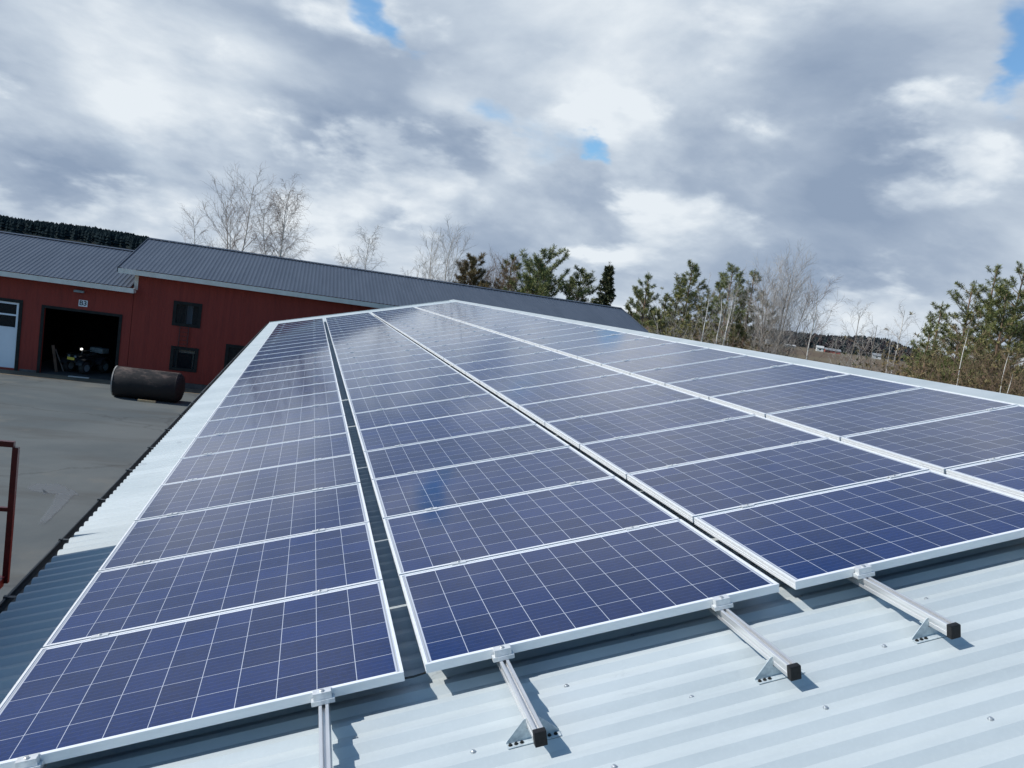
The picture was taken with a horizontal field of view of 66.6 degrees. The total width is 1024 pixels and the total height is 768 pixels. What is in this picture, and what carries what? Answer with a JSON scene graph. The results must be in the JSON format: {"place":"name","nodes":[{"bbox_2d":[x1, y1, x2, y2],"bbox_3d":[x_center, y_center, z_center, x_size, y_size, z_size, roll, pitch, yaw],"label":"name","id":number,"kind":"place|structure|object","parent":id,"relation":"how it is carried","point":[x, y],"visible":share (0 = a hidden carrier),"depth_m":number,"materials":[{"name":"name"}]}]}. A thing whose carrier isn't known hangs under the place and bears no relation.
{"place":"outdoors","nodes":[
{"label":"outdoors","id":0,"kind":"place"},
{"bbox_2d":[0,374,198,601],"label":"yard asphalt","id":1,"kind":"structure","parent":0,"point":[83,446],"depth_m":23.49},
{"bbox_2d":[0,440,19,588],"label":"railing","id":2,"kind":"object","parent":1,"relation":"on","point":[5,575],"visible":1,"depth_m":5.92,"materials":[{"name":"metal"}]},
{"bbox_2d":[0,369,202,393],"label":"sand strip","id":3,"kind":"object","parent":1,"relation":"on","point":[58,377],"visible":0.18,"depth_m":34.83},
{"bbox_2d":[110,366,184,401],"bbox_3d":[-15.167,0.017,32.582,2.790,1.264,1.264,7,6,-12],"label":"steel tank","id":4,"kind":"object","parent":1,"relation":"on","point":[147,384],"visible":1,"depth_m":32.11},
{"bbox_2d":[0,299,1023,767],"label":"metal roofed hall","id":5,"kind":"structure","parent":1,"relation":"on","point":[874,687],"depth_m":3.17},
{"bbox_2d":[14,324,283,767],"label":"mounting rail","id":6,"kind":"object","parent":5,"relation":"on","point":[30,761],"visible":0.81,"depth_m":2.86,"materials":[{"name":"metal"}]},
{"bbox_2d":[0,580,404,767],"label":"solar panel","id":7,"kind":"object","parent":6,"relation":"attached to","point":[78,698],"visible":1,"depth_m":3.36,"materials":[{"name":"blue glass"}]},
{"bbox_2d":[43,522,382,647],"bbox_3d":[-1.607,1.112,4.458,1.650,0.040,1.000,-8,10,-13],"label":"solar panel","id":8,"kind":"object","parent":6,"relation":"attached to","point":[129,598],"visible":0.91,"depth_m":4.37,"materials":[{"name":"blue glass"}]},
{"bbox_2d":[98,483,368,571],"bbox_3d":[-1.855,0.977,5.433,1.650,0.042,1.000,-8,10,-13],"label":"solar panel","id":9,"kind":"object","parent":6,"relation":"attached to","point":[191,533],"visible":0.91,"depth_m":5.37,"materials":[{"name":"blue glass"}]},
{"bbox_2d":[135,454,359,520],"bbox_3d":[-2.105,0.838,6.410,1.650,0.042,1.000,-8,10,-13],"label":"solar panel","id":10,"kind":"object","parent":6,"relation":"attached to","point":[237,488],"visible":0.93,"depth_m":6.35,"materials":[{"name":"blue glass"}]},
{"bbox_2d":[161,432,353,484],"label":"solar panel","id":11,"kind":"object","parent":6,"relation":"attached to","point":[252,458],"visible":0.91,"depth_m":7.35,"materials":[{"name":"blue glass"}]},
{"bbox_2d":[180,415,348,458],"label":"solar panel","id":12,"kind":"object","parent":6,"relation":"attached to","point":[218,443],"visible":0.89,"depth_m":8.33,"materials":[{"name":"blue glass"}]},
{"bbox_2d":[217,381,338,407],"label":"solar panel","id":13,"kind":"object","parent":6,"relation":"attached to","point":[279,393],"visible":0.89,"depth_m":11.28,"materials":[{"name":"blue glass"}]},
{"bbox_2d":[238,360,333,378],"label":"solar panel","id":14,"kind":"object","parent":6,"relation":"attached to","point":[272,371],"visible":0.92,"depth_m":14.23,"materials":[{"name":"blue glass"}]},
{"bbox_2d":[243,355,331,371],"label":"solar panel","id":15,"kind":"object","parent":6,"relation":"attached to","point":[287,363],"visible":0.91,"depth_m":15.20,"materials":[{"name":"blue glass"}]},
{"bbox_2d":[311,332,334,767],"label":"mounting rail","id":16,"kind":"object","parent":5,"relation":"on","point":[322,699],"visible":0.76,"depth_m":3.02,"materials":[{"name":"silver metal"}]},
{"bbox_2d":[195,402,344,437],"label":"solar panel","id":17,"kind":"object","parent":16,"relation":"attached to","point":[264,420],"visible":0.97,"depth_m":9.31,"materials":[{"name":"blue glass"}]},
{"bbox_2d":[207,390,341,420],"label":"solar panel","id":18,"kind":"object","parent":16,"relation":"attached to","point":[233,411],"visible":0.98,"depth_m":10.29,"materials":[{"name":"blue glass"}]},
{"bbox_2d":[225,373,336,396],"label":"solar panel","id":19,"kind":"object","parent":16,"relation":"on","point":[269,386],"visible":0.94,"depth_m":12.26,"materials":[{"name":"blue glass"}]},
{"bbox_2d":[232,366,334,386],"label":"solar panel","id":20,"kind":"object","parent":16,"relation":"attached to","point":[284,376],"visible":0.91,"depth_m":13.24,"materials":[{"name":"blue glass"}]},
{"bbox_2d":[335,319,561,749],"bbox_3d":[-3.367,-0.640,16.342,0.204,0.152,28.305,-8,10,-13],"label":"mounting rail","id":21,"kind":"object","parent":5,"relation":"on","point":[535,729],"visible":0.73,"depth_m":2.90,"materials":[{"name":"silver metal"}]},
{"bbox_2d":[336,344,421,358],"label":"solar panel","id":22,"kind":"object","parent":21,"relation":"attached to","point":[376,351],"visible":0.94,"depth_m":15.61,"materials":[{"name":"blue glass"}]},
{"bbox_2d":[337,348,428,364],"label":"solar panel","id":23,"kind":"object","parent":21,"relation":"attached to","point":[381,356],"visible":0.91,"depth_m":14.64,"materials":[{"name":"blue glass"}]},
{"bbox_2d":[339,353,437,371],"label":"solar panel","id":24,"kind":"object","parent":21,"relation":"attached to","point":[384,362],"visible":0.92,"depth_m":13.65,"materials":[{"name":"blue glass"}]},
{"bbox_2d":[353,393,509,431],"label":"solar panel","id":25,"kind":"object","parent":21,"relation":"attached to","point":[413,413],"visible":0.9,"depth_m":8.75,"materials":[{"name":"blue glass"}]},
{"bbox_2d":[358,406,535,452],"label":"solar panel","id":26,"kind":"object","parent":21,"relation":"attached to","point":[390,436],"visible":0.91,"depth_m":7.75,"materials":[{"name":"blue glass"}]},
{"bbox_2d":[364,424,569,480],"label":"solar panel","id":27,"kind":"object","parent":21,"relation":"attached to","point":[442,453],"visible":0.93,"depth_m":6.76,"materials":[{"name":"blue glass"}]},
{"bbox_2d":[372,446,614,522],"bbox_3d":[-0.182,0.724,5.844,1.650,0.040,1.000,-8,10,-13],"label":"solar panel","id":28,"kind":"object","parent":21,"relation":"attached to","point":[410,493],"visible":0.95,"depth_m":5.78,"materials":[{"name":"blue glass"}]},
{"bbox_2d":[383,476,678,578],"bbox_3d":[0.067,0.860,4.868,1.650,0.042,1.000,-8,10,-13],"label":"solar panel","id":29,"kind":"object","parent":21,"relation":"attached to","point":[436,538],"visible":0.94,"depth_m":4.79,"materials":[{"name":"blue glass"}]},
{"bbox_2d":[360,313,804,684],"bbox_3d":[-2.383,-0.786,16.572,0.204,0.152,28.305,-8,10,-13],"label":"mounting rail","id":30,"kind":"object","parent":5,"relation":"on","point":[779,664],"visible":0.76,"depth_m":3.20,"materials":[{"name":"silver metal"}]},
{"bbox_2d":[341,359,446,379],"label":"solar panel","id":31,"kind":"object","parent":30,"relation":"attached to","point":[367,372],"visible":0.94,"depth_m":12.67,"materials":[{"name":"blue glass"}]},
{"bbox_2d":[343,365,458,388],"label":"solar panel","id":32,"kind":"object","parent":30,"relation":"attached to","point":[396,377],"visible":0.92,"depth_m":11.69,"materials":[{"name":"blue glass"}]},
{"bbox_2d":[346,373,472,399],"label":"solar panel","id":33,"kind":"object","parent":30,"relation":"attached to","point":[402,386],"visible":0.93,"depth_m":10.71,"materials":[{"name":"blue glass"}]},
{"bbox_2d":[349,382,489,413],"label":"solar panel","id":34,"kind":"object","parent":30,"relation":"attached to","point":[361,405],"visible":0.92,"depth_m":9.72,"materials":[{"name":"blue glass"}]},
{"bbox_2d":[400,519,778,672],"bbox_3d":[0.316,0.993,3.890,1.650,0.040,1.000,-9,10,-13],"label":"solar panel","id":35,"kind":"object","parent":30,"relation":"attached to","point":[469,612],"visible":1,"depth_m":3.76,"materials":[{"name":"blue glass"}]},
{"bbox_2d":[384,313,960,643],"bbox_3d":[-1.675,-0.892,16.738,0.204,0.152,28.305,-8,10,-13],"label":"mounting rail","id":36,"kind":"object","parent":5,"relation":"on","point":[934,625],"visible":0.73,"depth_m":3.36,"materials":[{"name":"silver metal"}]},
{"bbox_2d":[420,333,506,348],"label":"solar panel","id":37,"kind":"object","parent":36,"relation":"attached to","point":[459,340],"visible":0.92,"depth_m":15.99,"materials":[{"name":"blue glass"}]},
{"bbox_2d":[443,345,551,366],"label":"solar panel","id":38,"kind":"object","parent":36,"relation":"attached to","point":[451,361],"visible":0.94,"depth_m":13.04,"materials":[{"name":"blue glass"}]},
{"bbox_2d":[454,351,570,374],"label":"solar panel","id":39,"kind":"object","parent":36,"relation":"attached to","point":[504,361],"visible":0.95,"depth_m":12.07,"materials":[{"name":"blue glass"}]},
{"bbox_2d":[518,384,698,425],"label":"solar panel","id":40,"kind":"object","parent":36,"relation":"attached to","point":[542,413],"visible":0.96,"depth_m":8.13,"materials":[{"name":"blue glass"}]},
{"bbox_2d":[694,470,1023,589],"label":"solar panel","id":41,"kind":"object","parent":36,"relation":"attached to","point":[804,541],"visible":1,"depth_m":4.17,"materials":[{"name":"blue glass"}]},
{"bbox_2d":[425,305,1000,460],"bbox_3d":[-0.001,-1.141,17.131,0.204,0.152,28.305,-8,10,-13],"label":"mounting rail","id":42,"kind":"object","parent":5,"relation":"on","point":[995,458],"visible":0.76,"depth_m":6.95,"materials":[{"name":"silver metal"}]},
{"bbox_2d":[500,323,585,337],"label":"solar panel","id":43,"kind":"object","parent":42,"relation":"attached to","point":[540,329],"visible":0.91,"depth_m":16.34,"materials":[{"name":"blue glass"}]},
{"bbox_2d":[511,326,604,341],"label":"solar panel","id":44,"kind":"object","parent":42,"relation":"attached to","point":[523,338],"visible":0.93,"depth_m":15.35,"materials":[{"name":"blue glass"}]},
{"bbox_2d":[630,355,792,385],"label":"solar panel","id":45,"kind":"object","parent":42,"relation":"attached to","point":[665,375],"visible":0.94,"depth_m":9.46,"materials":[{"name":"blue glass"}]},
{"bbox_2d":[665,364,847,399],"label":"solar panel","id":46,"kind":"object","parent":42,"relation":"attached to","point":[707,387],"visible":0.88,"depth_m":8.49,"materials":[{"name":"blue glass"}]},
{"bbox_2d":[766,387,1017,440],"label":"solar panel","id":47,"kind":"object","parent":42,"relation":"attached to","point":[837,420],"visible":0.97,"depth_m":6.51,"materials":[{"name":"blue glass"}]},
{"bbox_2d":[420,312,1023,539],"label":"mounting rail","id":48,"kind":"object","parent":5,"relation":"on","point":[897,475],"visible":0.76,"depth_m":6.81,"materials":[{"name":"silver metal"}]},
{"bbox_2d":[426,337,519,353],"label":"solar panel","id":49,"kind":"object","parent":48,"relation":"attached to","point":[468,344],"visible":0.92,"depth_m":15.02,"materials":[{"name":"blue glass"}]},
{"bbox_2d":[434,341,534,359],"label":"solar panel","id":50,"kind":"object","parent":48,"relation":"attached to","point":[478,349],"visible":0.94,"depth_m":14.02,"materials":[{"name":"blue glass"}]},
{"bbox_2d":[465,357,593,383],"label":"solar panel","id":51,"kind":"object","parent":48,"relation":"attached to","point":[477,376],"visible":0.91,"depth_m":11.09,"materials":[{"name":"blue glass"}]},
{"bbox_2d":[480,364,620,394],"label":"solar panel","id":52,"kind":"object","parent":48,"relation":"attached to","point":[494,386],"visible":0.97,"depth_m":10.10,"materials":[{"name":"blue glass"}]},
{"bbox_2d":[497,373,656,408],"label":"solar panel","id":53,"kind":"object","parent":48,"relation":"attached to","point":[543,393],"visible":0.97,"depth_m":9.12,"materials":[{"name":"blue glass"}]},
{"bbox_2d":[545,397,754,448],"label":"solar panel","id":54,"kind":"object","parent":48,"relation":"attached to","point":[577,432],"visible":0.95,"depth_m":7.15,"materials":[{"name":"blue glass"}]},
{"bbox_2d":[580,415,827,478],"bbox_3d":[1.485,0.476,6.227,1.650,0.042,1.000,-8,10,-13],"label":"solar panel","id":55,"kind":"object","parent":48,"relation":"attached to","point":[623,457],"visible":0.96,"depth_m":6.17,"materials":[{"name":"blue glass"}]},
{"bbox_2d":[627,438,928,522],"bbox_3d":[1.734,0.611,5.249,1.650,0.042,1.000,-9,10,-13],"label":"solar panel","id":56,"kind":"object","parent":48,"relation":"attached to","point":[690,491],"visible":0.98,"depth_m":5.17,"materials":[{"name":"blue glass"}]},
{"bbox_2d":[450,302,997,409],"bbox_3d":[0.982,-1.288,17.361,0.204,0.152,28.305,-8,10,-13],"label":"mounting rail","id":57,"kind":"object","parent":5,"relation":"on","point":[770,366],"visible":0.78,"depth_m":9.13,"materials":[{"name":"silver metal"}]},
{"bbox_2d":[525,329,624,346],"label":"solar panel","id":58,"kind":"object","parent":57,"relation":"attached to","point":[569,337],"visible":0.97,"depth_m":14.37,"materials":[{"name":"blue glass"}]},
{"bbox_2d":[540,333,647,351],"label":"solar panel","id":59,"kind":"object","parent":57,"relation":"attached to","point":[555,347],"visible":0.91,"depth_m":13.39,"materials":[{"name":"blue glass"}]},
{"bbox_2d":[557,337,674,358],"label":"solar panel","id":60,"kind":"object","parent":57,"relation":"attached to","point":[607,347],"visible":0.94,"depth_m":12.41,"materials":[{"name":"blue glass"}]},
{"bbox_2d":[578,342,706,365],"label":"solar panel","id":61,"kind":"object","parent":57,"relation":"attached to","point":[599,359],"visible":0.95,"depth_m":11.42,"materials":[{"name":"blue glass"}]},
{"bbox_2d":[601,348,744,374],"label":"solar panel","id":62,"kind":"object","parent":57,"relation":"attached to","point":[628,367],"visible":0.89,"depth_m":10.44,"materials":[{"name":"blue glass"}]},
{"bbox_2d":[709,374,921,417],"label":"solar panel","id":63,"kind":"object","parent":57,"relation":"attached to","point":[762,402],"visible":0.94,"depth_m":7.49,"materials":[{"name":"blue glass"}]},
{"bbox_2d":[841,405,1023,473],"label":"solar panel","id":64,"kind":"object","parent":57,"relation":"attached to","point":[941,445],"visible":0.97,"depth_m":5.56,"materials":[{"name":"blue glass"}]},
{"bbox_2d":[946,454,1023,498],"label":"solar panel","id":65,"kind":"object","parent":57,"relation":"attached to","point":[1005,475],"visible":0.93,"depth_m":4.75,"materials":[{"name":"blue glass"}]},
{"bbox_2d":[117,237,649,389],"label":"red barn","id":66,"kind":"structure","parent":0,"point":[203,316],"depth_m":37.23,"materials":[{"name":"wood"}]},
{"bbox_2d":[169,346,198,372],"bbox_3d":[-15.466,-1.215,36.902,1.210,1.560,0.835,7,6,-15],"label":"window","id":67,"kind":"structure","parent":66,"relation":"in","point":[185,359],"depth_m":36.65,"materials":[{"name":"black glass"}]},
{"bbox_2d":[172,300,202,328],"bbox_3d":[-15.221,-3.284,36.677,1.240,1.570,0.835,7,6,-15],"label":"window","id":68,"kind":"structure","parent":66,"relation":"in","point":[185,314],"depth_m":36.40,"materials":[{"name":"black glass"}]},
{"bbox_2d":[0,230,907,361],"bbox_3d":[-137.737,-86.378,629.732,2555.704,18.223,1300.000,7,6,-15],"label":"hill","id":69,"kind":"structure","parent":0,"point":[885,357],"depth_m":592.76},
{"bbox_2d":[0,214,1013,372],"bbox_3d":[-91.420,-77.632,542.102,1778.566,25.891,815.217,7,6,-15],"label":"forest","id":70,"kind":"object","parent":69,"relation":"on","point":[95,235],"visible":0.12,"depth_m":607.10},
{"bbox_2d":[742,326,1022,378],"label":"leafless forest","id":71,"kind":"object","parent":69,"relation":"on","point":[868,349],"visible":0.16,"depth_m":635.81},
{"bbox_2d":[0,0,1023,365],"label":"sky","id":72,"kind":"structure","parent":0,"point":[884,137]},
{"bbox_2d":[645,326,1023,393],"bbox_3d":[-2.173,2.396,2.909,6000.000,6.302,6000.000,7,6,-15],"label":"ground","id":73,"kind":"structure","parent":0,"point":[815,355],"depth_m":320.90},
{"bbox_2d":[0,231,135,379],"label":"garage building","id":74,"kind":"structure","parent":73,"relation":"on","point":[47,285],"depth_m":35.60,"materials":[{"name":"wood"}]},
{"bbox_2d":[0,301,18,367],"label":"white door","id":75,"kind":"structure","parent":74,"relation":"in","point":[9,311],"depth_m":34.73,"materials":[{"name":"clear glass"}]},
{"bbox_2d":[60,347,111,373],"bbox_3d":[-20.212,-1.144,37.076,1.160,1.170,2.046,9,6,12],"label":"quad bike","id":76,"kind":"object","parent":74,"relation":"on","point":[85,363],"visible":1,"depth_m":36.69,"materials":[{"name":"grey plastic"}]},
{"bbox_2d":[196,163,281,252],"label":"birch tree","id":77,"kind":"object","parent":73,"relation":"on","point":[226,220],"visible":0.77,"depth_m":58.36,"materials":[{"name":"grey plant"}]},
{"bbox_2d":[242,172,316,258],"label":"birch tree","id":78,"kind":"object","parent":73,"relation":"on","point":[282,235],"visible":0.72,"depth_m":59.01,"materials":[{"name":"grey plant"}]},
{"bbox_2d":[412,218,472,282],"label":"birch tree","id":79,"kind":"object","parent":73,"relation":"on","point":[430,268],"visible":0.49,"depth_m":64.42,"materials":[{"name":"grey plant"}]},
{"bbox_2d":[453,252,491,287],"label":"pine tree","id":80,"kind":"object","parent":73,"relation":"on","point":[473,274],"visible":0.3,"depth_m":65.01,"materials":[{"name":"green plant"}]},
{"bbox_2d":[456,246,523,291],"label":"leafless tree","id":81,"kind":"object","parent":73,"relation":"on","point":[495,282],"visible":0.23,"depth_m":67.08,"materials":[{"name":"grey plant"}]},
{"bbox_2d":[504,243,595,300],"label":"pine tree","id":82,"kind":"object","parent":73,"relation":"on","point":[542,274],"visible":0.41,"depth_m":64.19,"materials":[{"name":"green plant"}]},
{"bbox_2d":[558,265,599,302],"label":"pine tree","id":83,"kind":"object","parent":73,"relation":"on","point":[571,286],"visible":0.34,"depth_m":65.52,"materials":[{"name":"green plant"}]},
{"bbox_2d":[592,262,616,305],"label":"spruce tree","id":84,"kind":"object","parent":73,"relation":"on","point":[606,297],"visible":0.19,"depth_m":64.11,"materials":[{"name":"plant"}]},
{"bbox_2d":[628,271,667,333],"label":"pine tree","id":85,"kind":"object","parent":73,"relation":"on","point":[638,293],"visible":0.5,"depth_m":67.15,"materials":[{"name":"green plant"}]},
{"bbox_2d":[640,286,709,339],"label":"shrub","id":86,"kind":"object","parent":73,"relation":"on","point":[668,333],"visible":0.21,"depth_m":63.22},
{"bbox_2d":[663,259,710,341],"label":"pine tree","id":87,"kind":"object","parent":73,"relation":"on","point":[683,281],"visible":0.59,"depth_m":65.07,"materials":[{"name":"green plant"}]},
{"bbox_2d":[697,262,751,345],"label":"pine tree","id":88,"kind":"object","parent":73,"relation":"on","point":[731,269],"visible":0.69,"depth_m":62.54,"materials":[{"name":"green plant"}]},
{"bbox_2d":[734,268,766,348],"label":"pine tree","id":89,"kind":"object","parent":73,"relation":"on","point":[739,327],"visible":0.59,"depth_m":63.20,"materials":[{"name":"green plant"}]},
{"bbox_2d":[737,239,826,357],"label":"aspen tree","id":90,"kind":"object","parent":73,"relation":"on","point":[775,335],"visible":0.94,"depth_m":59.28,"materials":[{"name":"grey plant"}]},
{"bbox_2d":[778,274,854,361],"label":"birch tree","id":91,"kind":"object","parent":73,"relation":"on","point":[816,330],"visible":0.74,"depth_m":58.15,"materials":[{"name":"grey plant"}]},
{"bbox_2d":[825,302,878,369],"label":"leafless tree","id":92,"kind":"object","parent":73,"relation":"on","point":[851,357],"visible":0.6,"depth_m":57.04,"materials":[{"name":"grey plant"}]},
{"bbox_2d":[855,324,959,383],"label":"shrub","id":93,"kind":"object","parent":73,"relation":"on","point":[895,363],"visible":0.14,"depth_m":48.80,"materials":[{"name":"plant"}]},
{"bbox_2d":[900,321,943,379],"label":"pine tree","id":94,"kind":"object","parent":73,"relation":"on","point":[929,330],"visible":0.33,"depth_m":48.92,"materials":[{"name":"green plant"}]},
{"bbox_2d":[901,301,950,382],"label":"pine tree","id":95,"kind":"object","parent":73,"relation":"on","point":[941,316],"visible":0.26,"depth_m":53.79,"materials":[{"name":"green plant"}]},
{"bbox_2d":[888,311,990,386],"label":"shrub","id":96,"kind":"object","parent":73,"relation":"on","point":[929,371],"visible":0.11,"depth_m":44.00,"materials":[{"name":"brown plant"}]},
{"bbox_2d":[915,328,981,387],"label":"pine tree","id":97,"kind":"object","parent":73,"relation":"on","point":[966,351],"visible":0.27,"depth_m":46.99,"materials":[{"name":"green plant"}]},
{"bbox_2d":[919,280,988,385],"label":"pine tree","id":98,"kind":"object","parent":73,"relation":"on","point":[967,316],"visible":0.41,"depth_m":54.04,"materials":[{"name":"green plant"}]},
{"bbox_2d":[890,347,1023,394],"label":"shrub","id":99,"kind":"object","parent":73,"relation":"on","point":[955,381],"visible":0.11,"depth_m":41.27,"materials":[{"name":"brown plant"}]},
{"bbox_2d":[912,311,1023,393],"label":"shrub","id":100,"kind":"object","parent":73,"relation":"on","point":[976,358],"visible":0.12,"depth_m":47.67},
{"bbox_2d":[932,282,1023,394],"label":"pine tree","id":101,"kind":"object","parent":73,"relation":"on","point":[1013,329],"visible":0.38,"depth_m":48.50,"materials":[{"name":"green plant"}]},
{"bbox_2d":[945,264,1019,385],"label":"pine tree","id":102,"kind":"object","parent":73,"relation":"on","point":[996,271],"visible":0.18,"depth_m":53.40,"materials":[{"name":"green plant"}]},
{"bbox_2d":[948,300,1023,395],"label":"shrub","id":103,"kind":"object","parent":73,"relation":"on","point":[1006,380],"visible":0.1,"depth_m":47.71,"materials":[{"name":"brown plant"}]},
{"bbox_2d":[958,261,1023,394],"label":"pine tree","id":104,"kind":"object","parent":73,"relation":"on","point":[1020,292],"visible":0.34,"depth_m":50.24,"materials":[{"name":"green plant"}]},
{"bbox_2d":[964,336,1023,396],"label":"shrub","id":105,"kind":"object","parent":73,"relation":"on","point":[1007,385],"visible":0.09,"depth_m":40.48,"materials":[{"name":"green plant"}]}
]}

